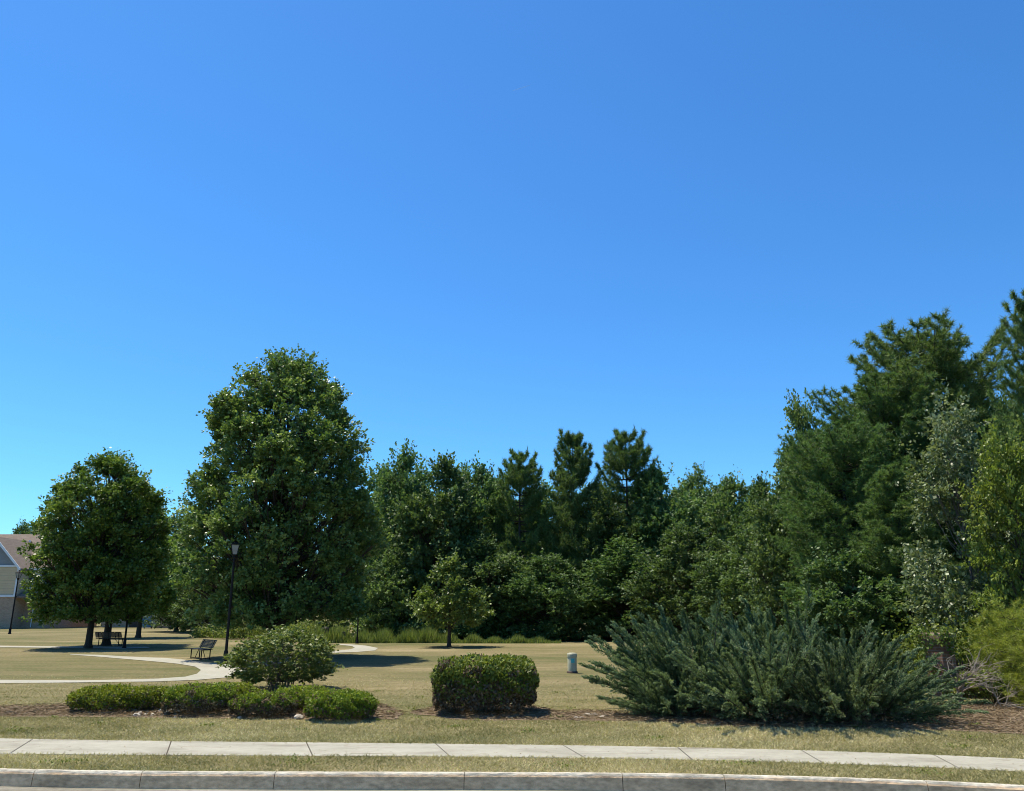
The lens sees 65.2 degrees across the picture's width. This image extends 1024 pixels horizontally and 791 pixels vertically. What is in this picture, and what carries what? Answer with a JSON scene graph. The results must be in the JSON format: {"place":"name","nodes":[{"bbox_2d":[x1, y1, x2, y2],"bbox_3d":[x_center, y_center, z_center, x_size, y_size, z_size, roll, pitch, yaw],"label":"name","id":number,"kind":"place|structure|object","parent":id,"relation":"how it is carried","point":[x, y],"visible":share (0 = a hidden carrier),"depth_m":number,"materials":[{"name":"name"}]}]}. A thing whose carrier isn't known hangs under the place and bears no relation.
{"place":"outdoors","nodes":[
{"label":"outdoors","id":0,"kind":"place"},
{"bbox_2d":[0,646,148,648],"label":"path","id":1,"kind":"structure","parent":0,"point":[72,647],"depth_m":36.18,"materials":[{"name":"concrete"}]},
{"bbox_2d":[122,574,133,647],"bbox_3d":[-17.306,9.439,36.175,0.286,3.802,0.286,13,-20,-40],"label":"lamp post","id":2,"kind":"object","parent":1,"relation":"on","point":[124,641],"visible":0.36,"depth_m":35.85,"materials":[{"name":"black metal"}]},
{"bbox_2d":[142,617,151,627],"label":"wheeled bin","id":3,"kind":"object","parent":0,"point":[147,625],"visible":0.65,"depth_m":73.85,"materials":[{"name":"plastic"}]},
{"bbox_2d":[101,556,219,626],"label":"brick house","id":4,"kind":"structure","parent":0,"point":[123,624],"depth_m":78.84,"materials":[{"name":"brown brick"}]},
{"bbox_2d":[129,620,137,626],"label":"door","id":5,"kind":"structure","parent":4,"relation":"in","point":[134,624],"depth_m":78.78,"materials":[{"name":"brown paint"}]},
{"bbox_2d":[0,644,376,682],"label":"path","id":6,"kind":"structure","parent":0,"point":[208,670],"depth_m":22.45,"materials":[{"name":"concrete"}]},
{"bbox_2d":[223,539,239,663],"bbox_3d":[-9.079,6.605,25.814,0.294,3.911,0.294,5,-16,-17],"label":"lamp post","id":7,"kind":"object","parent":6,"relation":"on","point":[235,546],"visible":0.9,"depth_m":25.84,"materials":[{"name":"black metal"}]},
{"bbox_2d":[0,616,1023,784],"bbox_3d":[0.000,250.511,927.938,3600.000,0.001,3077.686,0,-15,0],"label":"lawn","id":8,"kind":"structure","parent":0,"point":[405,663],"depth_m":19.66,"materials":[{"name":"green plant"}]},
{"bbox_2d":[8,570,21,633],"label":"lamp post","id":9,"kind":"object","parent":8,"relation":"on","point":[18,574],"visible":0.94,"depth_m":57.56,"materials":[{"name":"black metal"}]},
{"bbox_2d":[11,519,30,533],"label":"leafy tree","id":10,"kind":"object","parent":8,"relation":"on","point":[21,528],"visible":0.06,"depth_m":106.54,"materials":[{"name":"green plant"}]},
{"bbox_2d":[24,516,57,533],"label":"leafy tree","id":11,"kind":"object","parent":8,"relation":"on","point":[30,530],"depth_m":102.69,"materials":[{"name":"green plant"}]},
{"bbox_2d":[0,534,96,628],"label":"brick and siding house","id":12,"kind":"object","parent":8,"relation":"on","point":[12,561],"visible":0.35,"depth_m":74.86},
{"bbox_2d":[15,447,180,647],"bbox_3d":[-18.959,6.940,37.056,6.597,9.186,6.846,-9,-18,31],"label":"shade tree","id":13,"kind":"object","parent":8,"relation":"on","point":[95,598],"visible":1,"depth_m":35.87,"materials":[{"name":"green plant"}]},
{"bbox_2d":[95,632,123,645],"bbox_3d":[-19.188,11.618,38.202,1.332,0.642,0.486,-2,-15,6],"label":"park bench","id":14,"kind":"object","parent":8,"relation":"on","point":[108,635],"visible":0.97,"depth_m":38.09,"materials":[{"name":"black paint"}]},
{"bbox_2d":[54,479,179,645],"bbox_3d":[-19.376,8.004,39.445,6.015,8.379,6.886,1,-15,-4],"label":"shade tree","id":15,"kind":"object","parent":8,"relation":"on","point":[153,598],"visible":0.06,"depth_m":38.87,"materials":[{"name":"green plant"}]},
{"bbox_2d":[119,537,190,637],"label":"shade tree","id":16,"kind":"object","parent":8,"relation":"on","point":[167,598],"visible":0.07,"depth_m":48.94,"materials":[{"name":"green plant"}]},
{"bbox_2d":[142,525,205,631],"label":"leafy tree","id":17,"kind":"object","parent":8,"relation":"on","point":[168,621],"visible":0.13,"depth_m":63.29,"materials":[{"name":"green plant"}]},
{"bbox_2d":[167,508,201,547],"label":"leafy tree","id":18,"kind":"object","parent":8,"relation":"on","point":[174,517],"visible":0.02,"depth_m":102.86,"materials":[{"name":"green plant"}]},
{"bbox_2d":[166,556,232,632],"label":"leafy tree","id":19,"kind":"object","parent":8,"relation":"on","point":[178,615],"visible":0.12,"depth_m":58.87,"materials":[{"name":"green plant"}]},
{"bbox_2d":[0,705,400,719],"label":"mulch bed","id":20,"kind":"object","parent":8,"relation":"on","point":[192,716],"visible":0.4,"depth_m":12.91,"materials":[{"name":"brown wood"}]},
{"bbox_2d":[65,682,149,711],"bbox_3d":[-6.808,5.125,13.602,1.489,0.484,1.205,0,-15,0],"label":"shrub","id":21,"kind":"object","parent":20,"relation":"on","point":[102,697],"visible":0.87,"depth_m":13.26,"materials":[{"name":"green plant"}]},
{"bbox_2d":[123,684,168,708],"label":"shrub","id":22,"kind":"object","parent":20,"relation":"on","point":[153,694],"visible":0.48,"depth_m":13.48,"materials":[{"name":"green plant"}]},
{"bbox_2d":[160,681,238,715],"bbox_3d":[-5.157,4.981,13.189,1.256,0.546,1.026,0,-15,0],"label":"shrub","id":23,"kind":"object","parent":20,"relation":"on","point":[203,697],"visible":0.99,"depth_m":12.89,"materials":[{"name":"green plant"}]},
{"bbox_2d":[207,681,261,697],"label":"shrub","id":24,"kind":"object","parent":20,"relation":"on","point":[244,687],"visible":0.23,"depth_m":14.12,"materials":[{"name":"green plant"}]},
{"bbox_2d":[227,688,298,716],"bbox_3d":[-3.968,4.941,12.861,1.126,0.451,0.782,0,-15,0],"label":"shrub","id":25,"kind":"object","parent":20,"relation":"on","point":[264,702],"visible":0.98,"depth_m":12.63,"materials":[{"name":"green plant"}]},
{"bbox_2d":[294,714,303,718],"bbox_3d":[-3.343,5.034,12.541,0.169,0.074,0.150,-6,-16,22],"label":"rock","id":26,"kind":"object","parent":20,"relation":"on","point":[300,715],"visible":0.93,"depth_m":12.50,"materials":[{"name":"stone"}]},
{"bbox_2d":[276,683,334,709],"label":"shrub","id":27,"kind":"object","parent":20,"relation":"on","point":[302,692],"visible":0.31,"depth_m":13.62,"materials":[{"name":"green plant"}]},
{"bbox_2d":[303,688,379,721],"bbox_3d":[-2.667,4.822,12.498,1.190,0.495,1.045,0,-15,0],"label":"shrub","id":28,"kind":"object","parent":20,"relation":"on","point":[345,704],"visible":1,"depth_m":12.22,"materials":[{"name":"green plant"}]},
{"bbox_2d":[189,639,216,659],"bbox_3d":[-10.833,8.886,28.009,0.486,0.642,1.332,12,-19,-38],"label":"park bench","id":29,"kind":"object","parent":8,"relation":"on","point":[205,641],"visible":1,"depth_m":28.03,"materials":[{"name":"black paint"}]},
{"bbox_2d":[188,619,355,638],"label":"roadside brush","id":30,"kind":"object","parent":8,"relation":"on","point":[203,631],"visible":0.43,"depth_m":47.40,"materials":[{"name":"green plant"}]},
{"bbox_2d":[163,343,397,657],"bbox_3d":[-8.844,3.779,30.177,8.066,11.730,7.595,-9,-18,32],"label":"shade tree","id":31,"kind":"object","parent":8,"relation":"on","point":[283,539],"visible":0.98,"depth_m":28.33,"materials":[{"name":"green plant"}]},
{"bbox_2d":[214,624,347,689],"bbox_3d":[-5.011,5.680,17.407,2.744,1.383,2.682,5,-16,-17],"label":"leggy bush","id":32,"kind":"object","parent":8,"relation":"on","point":[314,648],"visible":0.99,"depth_m":16.97,"materials":[{"name":"green plant"}]},
{"bbox_2d":[355,617,358,643],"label":"lamp post","id":33,"kind":"object","parent":8,"relation":"on","point":[357,631],"visible":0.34,"depth_m":40.91,"materials":[{"name":"black metal"}]},
{"bbox_2d":[319,459,394,621],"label":"leafy tree","id":34,"kind":"object","parent":8,"relation":"on","point":[373,481],"visible":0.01,"depth_m":59.58,"materials":[{"name":"green plant"}]},
{"bbox_2d":[339,438,433,633],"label":"leafy tree","id":35,"kind":"object","parent":8,"relation":"on","point":[394,480],"visible":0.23,"depth_m":51.25,"materials":[{"name":"green plant"}]},
{"bbox_2d":[351,550,432,635],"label":"understorey tree","id":36,"kind":"object","parent":8,"relation":"on","point":[384,608],"visible":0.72,"depth_m":46.16,"materials":[{"name":"green plant"}]},
{"bbox_2d":[366,457,450,624],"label":"leafy tree","id":37,"kind":"object","parent":8,"relation":"on","point":[419,477],"visible":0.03,"depth_m":60.39,"materials":[{"name":"green plant"}]},
{"bbox_2d":[380,449,487,625],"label":"leafy tree","id":38,"kind":"object","parent":8,"relation":"on","point":[445,509],"visible":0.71,"depth_m":48.19,"materials":[{"name":"green plant"}]},
{"bbox_2d":[309,621,560,642],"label":"tall weeds","id":39,"kind":"object","parent":8,"relation":"on","point":[427,635],"visible":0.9,"depth_m":41.50,"materials":[{"name":"green plant"}]},
{"bbox_2d":[405,547,495,646],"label":"tree","id":40,"kind":"object","parent":8,"relation":"on","point":[462,603],"visible":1,"depth_m":36.97,"materials":[{"name":"green plant"}]},
{"bbox_2d":[432,450,523,633],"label":"leafy tree","id":41,"kind":"object","parent":8,"relation":"on","point":[481,476],"visible":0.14,"depth_m":52.34,"materials":[{"name":"green plant"}]},
{"bbox_2d":[439,533,539,638],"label":"understorey tree","id":42,"kind":"object","parent":8,"relation":"on","point":[487,572],"visible":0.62,"depth_m":45.72,"materials":[{"name":"green plant"}]},
{"bbox_2d":[0,689,982,775],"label":"lawn weeds","id":43,"kind":"object","parent":8,"relation":"on","point":[530,729],"visible":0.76,"depth_m":10.54,"materials":[{"name":"green plant"}]},
{"bbox_2d":[473,470,543,559],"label":"leafy tree","id":44,"kind":"object","parent":8,"relation":"on","point":[497,475],"visible":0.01,"depth_m":58.74,"materials":[{"name":"green plant"}]},
{"bbox_2d":[0,699,1023,733],"bbox_3d":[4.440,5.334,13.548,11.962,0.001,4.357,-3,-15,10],"label":"mulch bed","id":45,"kind":"object","parent":8,"relation":"on","point":[697,722],"visible":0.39,"depth_m":12.43,"materials":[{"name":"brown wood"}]},
{"bbox_2d":[429,652,539,712],"bbox_3d":[-0.452,4.829,13.444,1.842,0.970,1.602,0,-15,0],"label":"clipped hedge","id":46,"kind":"object","parent":45,"relation":"on","point":[477,682],"visible":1,"depth_m":12.86,"materials":[{"name":"green plant"}]},
{"bbox_2d":[595,653,704,717],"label":"juniper","id":47,"kind":"object","parent":45,"relation":"on","point":[653,703],"visible":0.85,"depth_m":12.62,"materials":[{"name":"green plant"}]},
{"bbox_2d":[578,589,726,716],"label":"juniper","id":48,"kind":"object","parent":45,"relation":"on","point":[657,642],"visible":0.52,"depth_m":13.20,"materials":[{"name":"green plant"}]},
{"bbox_2d":[641,611,825,722],"bbox_3d":[3.633,4.264,12.711,2.829,1.633,3.156,4,-16,-15],"label":"juniper","id":49,"kind":"object","parent":45,"relation":"on","point":[738,675],"visible":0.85,"depth_m":12.14,"materials":[{"name":"green plant"}]},
{"bbox_2d":[681,582,818,675],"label":"juniper","id":50,"kind":"object","parent":45,"relation":"on","point":[758,625],"visible":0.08,"depth_m":14.65,"materials":[{"name":"green plant"}]},
{"bbox_2d":[721,618,904,724],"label":"juniper","id":51,"kind":"object","parent":45,"relation":"on","point":[833,697],"visible":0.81,"depth_m":11.85,"materials":[{"name":"green plant"}]},
{"bbox_2d":[778,611,955,695],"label":"juniper","id":52,"kind":"object","parent":45,"relation":"on","point":[855,633],"visible":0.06,"depth_m":14.43,"materials":[{"name":"green plant"}]},
{"bbox_2d":[792,628,992,723],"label":"juniper","id":53,"kind":"object","parent":45,"relation":"on","point":[908,700],"visible":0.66,"depth_m":11.92,"materials":[{"name":"green plant"}]},
{"bbox_2d":[951,667,1023,702],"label":"leafy shrub","id":54,"kind":"object","parent":45,"relation":"on","point":[981,692],"visible":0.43,"depth_m":14.37,"materials":[{"name":"green plant"}]},
{"bbox_2d":[962,597,1023,702],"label":"young pine","id":55,"kind":"object","parent":45,"relation":"on","point":[1011,622],"visible":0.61,"depth_m":14.92,"materials":[{"name":"green plant"}]},
{"bbox_2d":[986,675,1023,708],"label":"dead bush","id":56,"kind":"object","parent":45,"relation":"on","point":[1010,702],"visible":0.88,"depth_m":13.85,"materials":[{"name":"grey plant"}]},
{"bbox_2d":[1000,628,1023,707],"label":"young pine","id":57,"kind":"object","parent":45,"relation":"on","point":[1019,649],"visible":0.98,"depth_m":13.93,"materials":[{"name":"green plant"}]},
{"bbox_2d":[488,445,552,621],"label":"pine tree","id":58,"kind":"object","parent":8,"relation":"on","point":[519,476],"visible":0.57,"depth_m":50.66,"materials":[{"name":"green plant"}]},
{"bbox_2d":[522,479,566,605],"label":"leafy tree","id":59,"kind":"object","parent":8,"relation":"on","point":[547,499],"visible":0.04,"depth_m":58.92,"materials":[{"name":"green plant"}]},
{"bbox_2d":[494,548,598,639],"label":"understorey tree","id":60,"kind":"object","parent":8,"relation":"on","point":[552,603],"visible":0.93,"depth_m":44.11,"materials":[{"name":"green plant"}]},
{"bbox_2d":[536,427,607,637],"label":"pine tree","id":61,"kind":"object","parent":8,"relation":"on","point":[575,463],"visible":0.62,"depth_m":50.16,"materials":[{"name":"green plant"}]},
{"bbox_2d":[567,653,577,672],"bbox_3d":[1.635,7.281,21.758,0.300,0.545,0.300,5,-16,-17],"label":"utility pedestal","id":62,"kind":"object","parent":8,"relation":"on","point":[572,661],"visible":0.94,"depth_m":21.67,"materials":[{"name":"grey plastic"}]},
{"bbox_2d":[560,482,637,638],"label":"leafy tree","id":63,"kind":"object","parent":8,"relation":"on","point":[614,518],"visible":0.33,"depth_m":48.70,"materials":[{"name":"green plant"}]},
{"bbox_2d":[575,477,624,629],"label":"leafy tree","id":64,"kind":"object","parent":8,"relation":"on","point":[587,501],"depth_m":62.09,"materials":[{"name":"green plant"}]},
{"bbox_2d":[588,425,665,635],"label":"pine tree","id":65,"kind":"object","parent":8,"relation":"on","point":[620,458],"visible":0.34,"depth_m":50.88,"materials":[{"name":"green plant"}]},
{"bbox_2d":[572,532,682,639],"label":"understorey tree","id":66,"kind":"object","parent":8,"relation":"on","point":[618,568],"visible":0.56,"depth_m":44.70,"materials":[{"name":"green plant"}]},
{"bbox_2d":[610,479,672,537],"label":"leafy tree","id":67,"kind":"object","parent":8,"relation":"on","point":[664,495],"depth_m":58.21,"materials":[{"name":"green plant"}]},
{"bbox_2d":[619,460,716,623],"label":"leafy tree","id":68,"kind":"object","parent":8,"relation":"on","point":[654,529],"visible":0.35,"depth_m":48.72,"materials":[{"name":"green plant"}]},
{"bbox_2d":[664,476,689,507],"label":"leafy tree","id":69,"kind":"object","parent":8,"relation":"on","point":[674,490],"visible":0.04,"depth_m":60.04,"materials":[{"name":"green plant"}]},
{"bbox_2d":[617,517,746,641],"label":"understorey tree","id":70,"kind":"object","parent":8,"relation":"on","point":[673,573],"visible":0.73,"depth_m":41.26,"materials":[{"name":"green plant"}]},
{"bbox_2d":[355,523,1020,640],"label":"undergrowth","id":71,"kind":"object","parent":8,"relation":"on","point":[462,631],"visible":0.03,"depth_m":44.50,"materials":[{"name":"green plant"}]},
{"bbox_2d":[676,461,726,624],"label":"leafy tree","id":72,"kind":"object","parent":8,"relation":"on","point":[693,484],"visible":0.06,"depth_m":52.04,"materials":[{"name":"green plant"}]},
{"bbox_2d":[702,474,736,525],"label":"leafy tree","id":73,"kind":"object","parent":8,"relation":"on","point":[715,488],"visible":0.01,"depth_m":57.73,"materials":[{"name":"green plant"}]},
{"bbox_2d":[694,464,750,632],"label":"leafy tree","id":74,"kind":"object","parent":8,"relation":"on","point":[728,502],"visible":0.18,"depth_m":47.20,"materials":[{"name":"green plant"}]},
{"bbox_2d":[687,519,779,639],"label":"understorey tree","id":75,"kind":"object","parent":8,"relation":"on","point":[711,580],"visible":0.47,"depth_m":36.73,"materials":[{"name":"green plant"}]},
{"bbox_2d":[725,483,771,527],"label":"leafy tree","id":76,"kind":"object","parent":8,"relation":"on","point":[746,501],"depth_m":55.19,"materials":[{"name":"green plant"}]},
{"bbox_2d":[727,470,778,595],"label":"leafy tree","id":77,"kind":"object","parent":8,"relation":"on","point":[758,492],"visible":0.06,"depth_m":43.69,"materials":[{"name":"green plant"}]},
{"bbox_2d":[763,471,788,596],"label":"leafy tree","id":78,"kind":"object","parent":8,"relation":"on","point":[774,501],"depth_m":44.21,"materials":[{"name":"green plant"}]},
{"bbox_2d":[731,460,832,642],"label":"leafy tree","id":79,"kind":"object","parent":8,"relation":"on","point":[756,573],"visible":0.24,"depth_m":29.28,"materials":[{"name":"green plant"}]},
{"bbox_2d":[762,387,819,592],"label":"leafy tree","id":80,"kind":"object","parent":8,"relation":"on","point":[801,423],"visible":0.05,"depth_m":33.58,"materials":[{"name":"green plant"}]},
{"bbox_2d":[761,419,923,617],"bbox_3d":[11.874,4.960,28.469,6.106,8.542,5.759,-14,-21,42],"label":"leafy tree","id":81,"kind":"object","parent":8,"relation":"on","point":[772,587],"visible":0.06,"depth_m":28.14,"materials":[{"name":"green plant"}]},
{"bbox_2d":[774,543,923,669],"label":"understorey tree","id":82,"kind":"object","parent":8,"relation":"on","point":[825,601],"visible":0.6,"depth_m":22.42,"materials":[{"name":"green plant"}]},
{"bbox_2d":[770,410,930,643],"bbox_3d":[11.284,4.598,26.571,5.261,8.244,4.922,5,-16,-19],"label":"pine tree","id":83,"kind":"object","parent":8,"relation":"on","point":[863,457],"visible":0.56,"depth_m":26.56,"materials":[{"name":"green plant"}]},
{"bbox_2d":[800,359,992,620],"bbox_3d":[14.274,4.070,29.766,7.014,10.939,6.562,3,-15,-13],"label":"pine tree","id":84,"kind":"object","parent":8,"relation":"on","point":[879,396],"visible":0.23,"depth_m":29.76,"materials":[{"name":"green plant"}]},
{"bbox_2d":[841,461,979,669],"bbox_3d":[11.490,4.944,23.556,3.982,5.998,4.153,-8,-17,28],"label":"pine tree","id":85,"kind":"object","parent":8,"relation":"on","point":[886,492],"visible":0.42,"depth_m":23.30,"materials":[{"name":"green plant"}]},
{"bbox_2d":[843,306,1023,619],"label":"pine tree","id":86,"kind":"object","parent":8,"relation":"on","point":[937,352],"visible":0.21,"depth_m":30.57,"materials":[{"name":"green plant"}]},
{"bbox_2d":[921,633,956,696],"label":"brick pillar","id":87,"kind":"structure","parent":8,"relation":"on","point":[943,657],"depth_m":16.02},
{"bbox_2d":[910,626,960,694],"bbox_3d":[8.494,5.296,15.985,0.902,1.336,0.494,-8,-17,28],"label":"vine","id":88,"kind":"object","parent":87,"relation":"attached to","point":[919,635],"visible":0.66,"depth_m":15.99,"materials":[{"name":"green plant"}]},
{"bbox_2d":[876,599,1022,684],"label":"fence brush","id":89,"kind":"object","parent":8,"relation":"on","point":[911,646],"visible":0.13,"depth_m":18.20,"materials":[{"name":"green plant"}]},
{"bbox_2d":[884,377,1023,650],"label":"silver tree","id":90,"kind":"object","parent":8,"relation":"on","point":[947,434],"visible":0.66,"depth_m":20.27,"materials":[{"name":"grey plant"}]},
{"bbox_2d":[954,646,985,671],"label":"leafy shrub","id":91,"kind":"object","parent":8,"relation":"on","point":[964,656],"visible":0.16,"depth_m":17.30,"materials":[{"name":"green plant"}]},
{"bbox_2d":[930,645,1011,703],"bbox_3d":[8.349,5.031,14.442,1.512,1.041,1.316,0,-15,0],"label":"dead bush","id":92,"kind":"object","parent":8,"relation":"on","point":[973,669],"visible":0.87,"depth_m":14.40,"materials":[{"name":"grey plant"}]},
{"bbox_2d":[940,353,1015,613],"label":"leafy tree","id":93,"kind":"object","parent":8,"relation":"on","point":[991,407],"visible":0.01,"depth_m":32.89,"materials":[{"name":"green plant"}]},
{"bbox_2d":[959,635,1000,666],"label":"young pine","id":94,"kind":"object","parent":8,"relation":"on","point":[980,645],"visible":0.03,"depth_m":17.61,"materials":[{"name":"green plant"}]},
{"bbox_2d":[948,412,1023,665],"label":"leafy tree","id":95,"kind":"object","parent":8,"relation":"on","point":[1006,472],"visible":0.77,"depth_m":18.73,"materials":[{"name":"green plant"}]},
{"bbox_2d":[956,660,1019,673],"bbox_3d":[9.840,5.491,15.421,0.080,0.700,2.455,13,-20,-40],"label":"iron fence","id":96,"kind":"object","parent":8,"relation":"on","point":[975,667],"visible":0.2,"depth_m":16.15,"materials":[{"name":"black paint"}]},
{"bbox_2d":[977,389,1016,427],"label":"leafy tree","id":97,"kind":"object","parent":8,"relation":"on","point":[1003,397],"visible":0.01,"depth_m":39.16,"materials":[{"name":"green plant"}]},
{"bbox_2d":[985,288,1023,596],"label":"pine tree","id":98,"kind":"object","parent":8,"relation":"on","point":[1016,387],"visible":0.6,"depth_m":25.34,"materials":[{"name":"green plant"}]},
{"bbox_2d":[0,738,1023,771],"bbox_3d":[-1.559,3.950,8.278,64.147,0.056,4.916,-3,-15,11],"label":"sidewalk","id":99,"kind":"structure","parent":0,"point":[87,747],"depth_m":9.63,"materials":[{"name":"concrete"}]},
{"bbox_2d":[5,698,1021,767],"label":"leaf litter","id":100,"kind":"object","parent":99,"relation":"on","point":[535,747],"visible":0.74,"depth_m":9.71,"materials":[{"name":"brown plant"}]},
{"bbox_2d":[0,0,1023,575],"label":"sky","id":101,"kind":"structure","parent":0,"point":[501,225],"materials":[{"name":"blue"}]},
{"label":"road","id":102,"kind":"structure","parent":0,"visible":0},
{"bbox_2d":[0,786,587,790],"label":"gutter","id":103,"kind":"object","parent":102,"relation":"on","point":[8,788],"visible":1,"depth_m":8.27,"materials":[{"name":"concrete"}]},
{"bbox_2d":[0,768,1023,790],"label":"kerb","id":104,"kind":"structure","parent":102,"relation":"on","point":[332,780],"depth_m":8.32,"materials":[{"name":"concrete"}]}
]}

